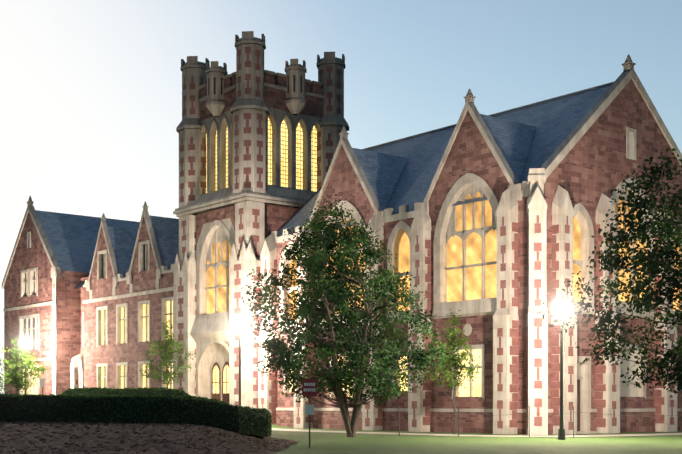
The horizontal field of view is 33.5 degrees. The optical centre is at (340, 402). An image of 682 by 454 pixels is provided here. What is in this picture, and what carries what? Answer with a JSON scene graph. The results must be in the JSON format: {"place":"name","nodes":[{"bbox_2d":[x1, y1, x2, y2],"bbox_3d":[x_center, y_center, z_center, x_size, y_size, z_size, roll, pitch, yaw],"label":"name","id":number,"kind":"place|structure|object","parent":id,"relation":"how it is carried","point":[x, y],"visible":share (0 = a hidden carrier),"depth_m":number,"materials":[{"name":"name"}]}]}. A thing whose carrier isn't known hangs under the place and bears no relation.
{"place":"outdoors","nodes":[
{"label":"outdoors","id":0,"kind":"place"},
{"bbox_2d":[0,0,681,393],"label":"sky","id":1,"kind":"structure","parent":0,"point":[91,90],"materials":[{"name":"blue"}]},
{"bbox_2d":[271,425,681,453],"bbox_3d":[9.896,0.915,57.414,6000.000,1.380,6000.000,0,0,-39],"label":"ground","id":2,"kind":"structure","parent":0,"point":[335,443],"depth_m":44.95,"materials":[{"name":"green plant"}]},
{"bbox_2d":[0,337,46,394],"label":"young tree","id":3,"kind":"object","parent":2,"relation":"on","point":[18,384],"visible":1,"depth_m":92.36,"materials":[{"name":"green plant"}]},
{"bbox_2d":[21,337,28,393],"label":"lamp","id":4,"kind":"object","parent":2,"relation":"on","point":[25,343],"visible":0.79,"depth_m":95.52,"materials":[{"name":"grey metal"}]},
{"bbox_2d":[40,379,43,393],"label":"parking sign","id":5,"kind":"object","parent":2,"relation":"on","point":[42,383],"visible":0.71,"depth_m":90.58,"materials":[{"name":"white"}]},
{"bbox_2d":[2,196,178,394],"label":"wing","id":6,"kind":"structure","parent":2,"relation":"on","point":[88,301],"depth_m":97.08,"materials":[{"name":"red brick"}]},
{"bbox_2d":[61,387,190,395],"bbox_3d":[-11.547,0.390,60.574,9.469,2.562,3.772,0,0,14],"label":"hedge","id":7,"kind":"object","parent":2,"relation":"on","point":[155,391],"visible":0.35,"depth_m":59.87,"materials":[{"name":"green plant"}]},
{"bbox_2d":[0,422,297,453],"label":"mulch mound","id":8,"kind":"object","parent":2,"relation":"on","point":[182,438],"visible":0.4,"depth_m":37.78,"materials":[{"name":"brown soil"}]},
{"bbox_2d":[0,392,271,436],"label":"hedge","id":9,"kind":"object","parent":8,"relation":"on","point":[171,409],"visible":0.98,"depth_m":43.28,"materials":[{"name":"green plant"}]},
{"bbox_2d":[0,420,300,453],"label":"mulch chips","id":10,"kind":"object","parent":8,"relation":"on","point":[172,451],"visible":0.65,"depth_m":38.54,"materials":[{"name":"brown wood"}]},
{"bbox_2d":[139,319,195,387],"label":"young tree","id":11,"kind":"object","parent":2,"relation":"on","point":[166,361],"visible":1,"depth_m":80.21,"materials":[{"name":"green plant"}]},
{"bbox_2d":[235,317,244,404],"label":"street lamp","id":12,"kind":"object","parent":2,"relation":"on","point":[239,324],"depth_m":72.08,"materials":[{"name":"grey metal"}]},
{"bbox_2d":[173,31,348,408],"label":"tower","id":13,"kind":"structure","parent":2,"relation":"on","point":[258,144],"depth_m":80.22,"materials":[{"name":"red stone"}]},
{"bbox_2d":[302,379,316,447],"bbox_3d":[-1.126,0.395,40.800,0.540,2.520,0.058,0,0,1],"label":"sign post","id":14,"kind":"object","parent":2,"relation":"on","point":[309,387],"visible":0.94,"depth_m":40.77,"materials":[{"name":"red"}]},
{"bbox_2d":[241,194,449,436],"bbox_3d":[-0.309,-3.991,53.461,9.683,11.492,9.914,0,0,-39],"label":"tree","id":15,"kind":"object","parent":2,"relation":"on","point":[336,297],"visible":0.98,"depth_m":52.28,"materials":[{"name":"green plant"}]},
{"bbox_2d":[428,309,480,433],"bbox_3d":[5.861,-1.599,58.401,2.466,6.528,2.987,0,0,-24],"label":"tree","id":16,"kind":"object","parent":2,"relation":"on","point":[454,363],"visible":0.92,"depth_m":58.31,"materials":[{"name":"green plant"}]},
{"bbox_2d":[258,54,681,434],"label":"hall","id":17,"kind":"structure","parent":2,"relation":"on","point":[489,226],"depth_m":61.68,"materials":[{"name":"red brick"}]},
{"bbox_2d":[271,428,681,436],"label":"walkway","id":18,"kind":"structure","parent":2,"relation":"on","point":[278,429],"depth_m":57.07,"materials":[{"name":"concrete"}]},
{"bbox_2d":[554,298,568,439],"bbox_3d":[9.574,-1.475,49.233,0.680,6.200,0.680,0,0,-39],"label":"street lamp","id":19,"kind":"object","parent":2,"relation":"on","point":[561,433],"visible":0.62,"depth_m":49.16,"materials":[{"name":"grey metal"}]},
{"bbox_2d":[536,148,681,399],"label":"tree","id":20,"kind":"object","parent":2,"relation":"on","point":[653,263],"visible":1,"depth_m":37.48,"materials":[{"name":"green plant"}]},
{"bbox_2d":[276,406,681,437],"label":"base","id":21,"kind":"object","parent":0,"point":[399,411],"visible":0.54,"depth_m":53.70,"materials":[{"name":"beige stone"}]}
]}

